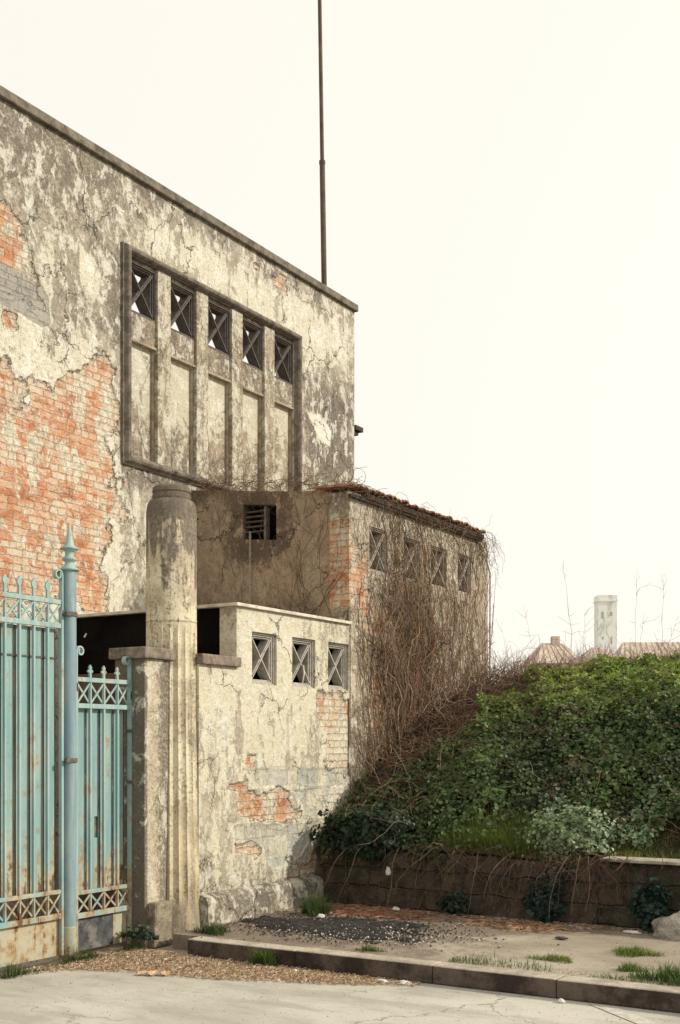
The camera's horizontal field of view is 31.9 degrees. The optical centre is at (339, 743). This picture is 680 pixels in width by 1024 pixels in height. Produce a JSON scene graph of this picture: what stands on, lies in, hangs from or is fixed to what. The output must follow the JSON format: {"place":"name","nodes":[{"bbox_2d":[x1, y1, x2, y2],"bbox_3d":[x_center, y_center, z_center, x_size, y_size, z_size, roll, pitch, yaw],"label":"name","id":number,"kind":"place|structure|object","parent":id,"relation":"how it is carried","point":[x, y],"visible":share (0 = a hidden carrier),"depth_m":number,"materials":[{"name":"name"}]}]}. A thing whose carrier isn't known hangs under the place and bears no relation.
{"place":"outdoors","nodes":[
{"label":"outdoors","id":0,"kind":"place"},
{"bbox_2d":[58,944,114,955],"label":"courtyard","id":1,"kind":"structure","parent":0,"point":[99,947],"depth_m":9.32,"materials":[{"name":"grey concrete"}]},
{"bbox_2d":[0,85,362,922],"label":"abandoned hall","id":2,"kind":"structure","parent":1,"relation":"on","point":[112,403],"depth_m":11.82,"materials":[{"name":"paint"}]},
{"bbox_2d":[318,0,326,285],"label":"flagpole","id":3,"kind":"object","parent":2,"relation":"on","point":[323,224],"visible":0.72,"depth_m":17.95,"materials":[{"name":"grey metal"}]},
{"bbox_2d":[0,945,679,1023],"bbox_3d":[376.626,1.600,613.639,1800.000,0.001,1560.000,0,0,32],"label":"ground","id":4,"kind":"structure","parent":0,"point":[322,999],"depth_m":7.33,"materials":[{"name":"concrete"}]},
{"bbox_2d":[59,522,79,960],"bbox_3d":[-1.996,-0.018,8.772,0.150,3.236,0.156,0,0,32],"label":"gate post","id":5,"kind":"object","parent":4,"relation":"on","point":[69,568],"visible":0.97,"depth_m":8.73,"materials":[{"name":"teal metal"}]},
{"bbox_2d":[0,569,63,971],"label":"gate","id":6,"kind":"structure","parent":5,"relation":"attached to","point":[27,759],"depth_m":8.48,"materials":[{"name":"metal"}]},
{"bbox_2d":[0,938,150,978],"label":"grass strip","id":7,"kind":"object","parent":4,"relation":"on","point":[11,969],"depth_m":8.64,"materials":[{"name":"plant"}]},
{"bbox_2d":[120,925,158,940],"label":"weed clump","id":8,"kind":"object","parent":7,"relation":"on","point":[140,934],"visible":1,"depth_m":9.13,"materials":[{"name":"green plant"}]},
{"bbox_2d":[109,646,175,948],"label":"gate pier","id":9,"kind":"structure","parent":4,"relation":"on","point":[151,906],"depth_m":9.35,"materials":[{"name":"paint"}]},
{"bbox_2d":[76,646,132,951],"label":"side gate","id":10,"kind":"structure","parent":9,"relation":"attached to","point":[100,799],"depth_m":9.11,"materials":[{"name":"metal"}]},
{"bbox_2d":[78,653,240,912],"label":"boundary wall","id":11,"kind":"structure","parent":4,"relation":"on","point":[216,681],"depth_m":9.91,"materials":[{"name":"beige paint"}]},
{"bbox_2d":[146,483,200,944],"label":"fluted column","id":12,"kind":"structure","parent":4,"relation":"on","point":[171,568],"depth_m":9.57,"materials":[{"name":"beige concrete"}]},
{"bbox_2d":[1,946,420,986],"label":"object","id":13,"kind":"object","parent":4,"relation":"on","point":[182,965],"visible":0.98,"depth_m":8.41,"materials":[{"name":"brown gravel"}]},
{"bbox_2d":[148,970,159,974],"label":"dead leaf","id":14,"kind":"object","parent":13,"relation":"on","point":[152,972],"visible":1,"depth_m":8.22,"materials":[{"name":"plant"}]},
{"bbox_2d":[161,971,170,974],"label":"dead leaf","id":15,"kind":"object","parent":13,"relation":"on","point":[165,972],"visible":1,"depth_m":8.22,"materials":[{"name":"orange plant"}]},
{"bbox_2d":[76,602,351,926],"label":"shed","id":16,"kind":"structure","parent":4,"relation":"on","point":[292,690],"depth_m":10.75,"materials":[{"name":"beige paint"}]},
{"bbox_2d":[241,941,284,966],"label":"grass tuft","id":17,"kind":"object","parent":4,"relation":"on","point":[263,959],"visible":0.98,"depth_m":8.55,"materials":[{"name":"green plant"}]},
{"bbox_2d":[3,970,671,1023],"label":"road grit","id":18,"kind":"object","parent":4,"relation":"on","point":[291,1004],"visible":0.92,"depth_m":7.32,"materials":[{"name":"grey gravel"}]},
{"bbox_2d":[192,483,487,850],"bbox_3d":[0.085,-0.567,13.675,2.266,4.334,3.502,0,0,32],"label":"annex","id":19,"kind":"object","parent":4,"relation":"on","point":[211,559],"visible":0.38,"depth_m":12.25,"materials":[{"name":"paint"}]},
{"bbox_2d":[249,532,250,603],"bbox_3d":[-0.932,-1.700,12.341,0.024,1.008,0.025,0,0,-13],"label":"chain","id":20,"kind":"object","parent":19,"relation":"hanging from","point":[249,567],"visible":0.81,"depth_m":12.33,"materials":[{"name":"metal"}]},
{"bbox_2d":[166,410,385,615],"bbox_3d":[-0.230,-2.370,12.769,2.385,2.245,2.679,0,0,32],"label":"creeper","id":21,"kind":"object","parent":19,"relation":"attached to","point":[204,483],"visible":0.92,"depth_m":12.10,"materials":[{"name":"brown plant"}]},
{"bbox_2d":[334,488,504,779],"bbox_3d":[0.994,-1.018,12.993,0.193,3.501,4.142,0,0,32],"label":"creeper","id":22,"kind":"object","parent":19,"relation":"attached to","point":[406,660],"visible":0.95,"depth_m":12.70,"materials":[{"name":"brown plant"}]},
{"bbox_2d":[399,980,411,984],"bbox_3d":[0.427,1.585,7.915,0.105,0.027,0.064,0,0,32],"label":"litter scrap","id":23,"kind":"object","parent":4,"relation":"on","point":[403,981],"visible":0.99,"depth_m":7.90,"materials":[{"name":"white paper"}]},
{"bbox_2d":[188,936,679,1012],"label":"kerb","id":24,"kind":"structure","parent":4,"relation":"on","point":[618,993],"depth_m":7.84,"materials":[{"name":"concrete"}]},
{"bbox_2d":[316,846,679,928],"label":"retaining wall","id":25,"kind":"structure","parent":4,"relation":"on","point":[361,885],"depth_m":10.25,"materials":[{"name":"stone"}]},
{"bbox_2d":[309,803,414,864],"bbox_3d":[0.133,0.819,10.863,1.173,0.562,0.247,0,0,32],"label":"ivy clump","id":26,"kind":"object","parent":25,"relation":"attached to","point":[348,833],"visible":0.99,"depth_m":10.80,"materials":[{"name":"green plant"}]},
{"bbox_2d":[626,877,674,931],"bbox_3d":[2.425,1.275,9.376,0.387,0.470,0.202,0,0,32],"label":"ivy clump","id":27,"kind":"object","parent":25,"relation":"attached to","point":[650,909],"visible":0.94,"depth_m":9.35,"materials":[{"name":"green plant"}]},
{"bbox_2d":[573,647,615,664],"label":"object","id":28,"kind":"structure","parent":4,"relation":"on","point":[595,651],"depth_m":77.22,"materials":[{"name":"beige"}]},
{"bbox_2d":[590,1004,657,1023],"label":"road marking","id":29,"kind":"object","parent":4,"relation":"on","point":[629,1016],"visible":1,"depth_m":7.02,"materials":[{"name":"paint"}]},
{"bbox_2d":[0,0,679,683],"label":"sky","id":30,"kind":"structure","parent":0,"point":[502,177],"materials":[{"name":"white"}]},
{"bbox_2d":[173,902,679,986],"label":"pavement","id":31,"kind":"structure","parent":0,"point":[584,947],"depth_m":8.79,"materials":[{"name":"beige concrete"}]},
{"bbox_2d":[191,919,231,935],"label":"grass tuft","id":32,"kind":"object","parent":31,"relation":"on","point":[208,929],"visible":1,"depth_m":9.31,"materials":[{"name":"green plant"}]},
{"bbox_2d":[291,888,338,916],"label":"grass tuft","id":33,"kind":"object","parent":31,"relation":"on","point":[314,906],"visible":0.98,"depth_m":10.33,"materials":[{"name":"green plant"}]},
{"bbox_2d":[240,916,437,943],"bbox_3d":[0.025,1.476,9.600,1.800,0.031,1.150,0,0,32],"label":"gravel patch","id":34,"kind":"object","parent":31,"relation":"on","point":[340,925],"visible":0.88,"depth_m":9.59,"materials":[{"name":"black gravel"}]},
{"bbox_2d":[237,918,489,948],"bbox_3d":[0.222,1.463,9.353,2.436,0.016,1.230,0,0,32],"label":"pale rubble","id":35,"kind":"object","parent":31,"relation":"on","point":[368,936],"visible":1,"depth_m":9.16,"materials":[{"name":"grey gravel"}]},
{"bbox_2d":[185,910,559,960],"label":"cinder bits","id":36,"kind":"object","parent":31,"relation":"on","point":[396,929],"visible":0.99,"depth_m":9.34,"materials":[{"name":"black gravel"}]},
{"bbox_2d":[358,943,387,951],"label":"grass tuft","id":37,"kind":"object","parent":31,"relation":"on","point":[371,948],"visible":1,"depth_m":8.51,"materials":[{"name":"green plant"}]},
{"bbox_2d":[287,903,503,920],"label":"dry twigs","id":38,"kind":"object","parent":31,"relation":"on","point":[361,911],"visible":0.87,"depth_m":10.33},
{"bbox_2d":[432,891,470,914],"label":"ivy clump","id":39,"kind":"object","parent":31,"relation":"on","point":[453,909],"visible":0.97,"depth_m":10.28,"materials":[{"name":"green plant"}]},
{"bbox_2d":[334,903,653,935],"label":"dry twigs","id":40,"kind":"object","parent":31,"relation":"on","point":[565,924],"visible":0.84,"depth_m":9.75,"materials":[{"name":"brown plant"}]},
{"bbox_2d":[420,917,609,933],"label":"dry twigs","id":41,"kind":"object","parent":31,"relation":"on","point":[511,925],"visible":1,"depth_m":9.65,"materials":[{"name":"brown plant"}]},
{"bbox_2d":[521,873,565,923],"bbox_3d":[1.664,1.289,9.837,0.416,0.443,0.223,0,0,32],"label":"ivy clump","id":42,"kind":"object","parent":31,"relation":"on","point":[532,909],"visible":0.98,"depth_m":9.81,"materials":[{"name":"green plant"}]},
{"bbox_2d":[525,952,572,963],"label":"grass tuft","id":43,"kind":"object","parent":31,"relation":"on","point":[556,958],"visible":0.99,"depth_m":8.15,"materials":[{"name":"green plant"}]},
{"bbox_2d":[555,936,568,938],"bbox_3d":[1.677,1.466,9.004,0.103,0.019,0.063,0,0,32],"label":"pebble","id":44,"kind":"object","parent":31,"relation":"on","point":[560,937],"visible":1,"depth_m":8.99,"materials":[{"name":"stone"}]},
{"bbox_2d":[448,951,679,986],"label":"grass strip","id":45,"kind":"object","parent":31,"relation":"on","point":[532,965],"depth_m":7.84,"materials":[{"name":"green plant"}]},
{"bbox_2d":[623,930,641,933],"bbox_3d":[2.281,1.467,9.301,0.159,0.018,0.060,0,0,32],"label":"litter scrap","id":46,"kind":"object","parent":31,"relation":"on","point":[630,931],"visible":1,"depth_m":9.28,"materials":[{"name":"white paper"}]},
{"bbox_2d":[616,957,648,971],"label":"grass tuft","id":47,"kind":"object","parent":31,"relation":"on","point":[629,966],"visible":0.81,"depth_m":7.76,"materials":[{"name":"green plant"}]},
{"bbox_2d":[610,944,663,957],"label":"grass tuft","id":48,"kind":"object","parent":31,"relation":"on","point":[633,952],"visible":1,"depth_m":8.34,"materials":[{"name":"green plant"}]},
{"bbox_2d":[625,959,679,984],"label":"grass tuft","id":49,"kind":"object","parent":31,"relation":"on","point":[668,972],"visible":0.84,"depth_m":7.46,"materials":[{"name":"green plant"}]},
{"bbox_2d":[651,911,679,940],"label":"boulder","id":50,"kind":"object","parent":31,"relation":"on","point":[668,928],"visible":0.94,"depth_m":9.03,"materials":[{"name":"grey stone"}]},
{"bbox_2d":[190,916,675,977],"bbox_3d":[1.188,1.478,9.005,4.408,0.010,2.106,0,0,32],"label":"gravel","id":51,"kind":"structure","parent":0,"point":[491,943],"depth_m":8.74,"materials":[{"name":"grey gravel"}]},
{"bbox_2d":[333,685,679,858],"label":"earth bank","id":52,"kind":"structure","parent":0,"point":[372,780],"depth_m":10.95,"materials":[{"name":"green plant"}]},
{"bbox_2d":[305,628,679,845],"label":"woody stems","id":53,"kind":"object","parent":52,"relation":"on","point":[375,757],"visible":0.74,"depth_m":11.48,"materials":[{"name":"brown plant"}]},
{"bbox_2d":[318,650,679,882],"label":"ivy","id":54,"kind":"object","parent":52,"relation":"on","point":[619,672],"visible":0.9,"depth_m":11.08,"materials":[{"name":"green plant"}]},
{"bbox_2d":[347,636,584,802],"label":"brambles","id":55,"kind":"object","parent":54,"relation":"on","point":[487,691],"visible":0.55,"depth_m":12.43,"materials":[{"name":"brown plant"}]},
{"bbox_2d":[317,836,662,927],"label":"hanging roots","id":56,"kind":"object","parent":54,"relation":"hanging from","point":[589,865],"visible":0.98,"depth_m":9.96,"materials":[{"name":"brown plant"}]},
{"bbox_2d":[386,866,390,874],"bbox_3d":[0.432,1.140,10.682,0.054,0.082,0.044,0,0,32],"label":"plaster lump","id":57,"kind":"object","parent":56,"relation":"in","point":[388,871],"visible":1,"depth_m":10.67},
{"bbox_2d":[413,792,598,860],"bbox_3d":[1.477,0.666,10.510,1.938,0.668,1.024,0,0,32],"label":"grass strip","id":58,"kind":"object","parent":52,"relation":"on","point":[507,842],"depth_m":10.34,"materials":[{"name":"green plant"}]},
{"bbox_2d":[516,802,616,863],"bbox_3d":[1.864,0.782,9.981,0.864,0.577,0.355,0,0,32],"label":"pale shrub","id":59,"kind":"object","parent":52,"relation":"on","point":[565,833],"visible":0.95,"depth_m":9.93,"materials":[{"name":"green plant"}]},
{"bbox_2d":[562,564,580,664],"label":"dry stem","id":60,"kind":"object","parent":52,"relation":"on","point":[568,623],"visible":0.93,"depth_m":13.73,"materials":[{"name":"brown plant"}]},
{"bbox_2d":[468,642,679,684],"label":"dry brush","id":61,"kind":"object","parent":52,"relation":"on","point":[526,665],"visible":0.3,"depth_m":13.83,"materials":[{"name":"brown plant"}]},
{"bbox_2d":[578,605,596,664],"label":"dry stem","id":62,"kind":"object","parent":52,"relation":"on","point":[585,631],"visible":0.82,"depth_m":14.07,"materials":[{"name":"brown plant"}]},
{"bbox_2d":[623,578,649,654],"bbox_3d":[3.415,-1.310,13.758,0.332,1.351,0.161,0,0,32],"label":"dry stem","id":63,"kind":"object","parent":52,"relation":"on","point":[635,611],"visible":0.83,"depth_m":13.74,"materials":[{"name":"brown plant"}]},
{"bbox_2d":[596,800,679,858],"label":"grass strip","id":64,"kind":"object","parent":52,"relation":"on","point":[624,849],"depth_m":9.95,"materials":[{"name":"green plant"}]},
{"bbox_2d":[647,575,665,654],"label":"dry stem","id":65,"kind":"object","parent":52,"relation":"on","point":[662,616],"visible":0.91,"depth_m":13.58,"materials":[{"name":"brown plant"}]},
{"bbox_2d":[657,622,679,656],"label":"dry stem","id":66,"kind":"object","parent":52,"relation":"on","point":[669,640],"visible":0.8,"depth_m":13.22,"materials":[{"name":"brown plant"}]},
{"bbox_2d":[522,636,577,666],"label":"house","id":67,"kind":"structure","parent":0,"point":[557,645],"depth_m":79.05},
{"bbox_2d":[593,595,617,653],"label":"tower","id":68,"kind":"structure","parent":0,"point":[605,611],"depth_m":138.90,"materials":[{"name":"paint"}]},
{"bbox_2d":[615,642,679,658],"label":"house","id":69,"kind":"structure","parent":0,"point":[646,644],"depth_m":81.33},
{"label":"terrain","id":70,"kind":"structure","parent":0,"visible":0},
{"bbox_2d":[552,638,657,667],"bbox_3d":[6.484,-1.320,27.595,2.762,2.640,2.766,0,0,-13],"label":"bare shrub","id":71,"kind":"object","parent":70,"relation":"on","point":[582,649],"visible":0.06,"depth_m":27.73,"materials":[{"name":"brown plant"}]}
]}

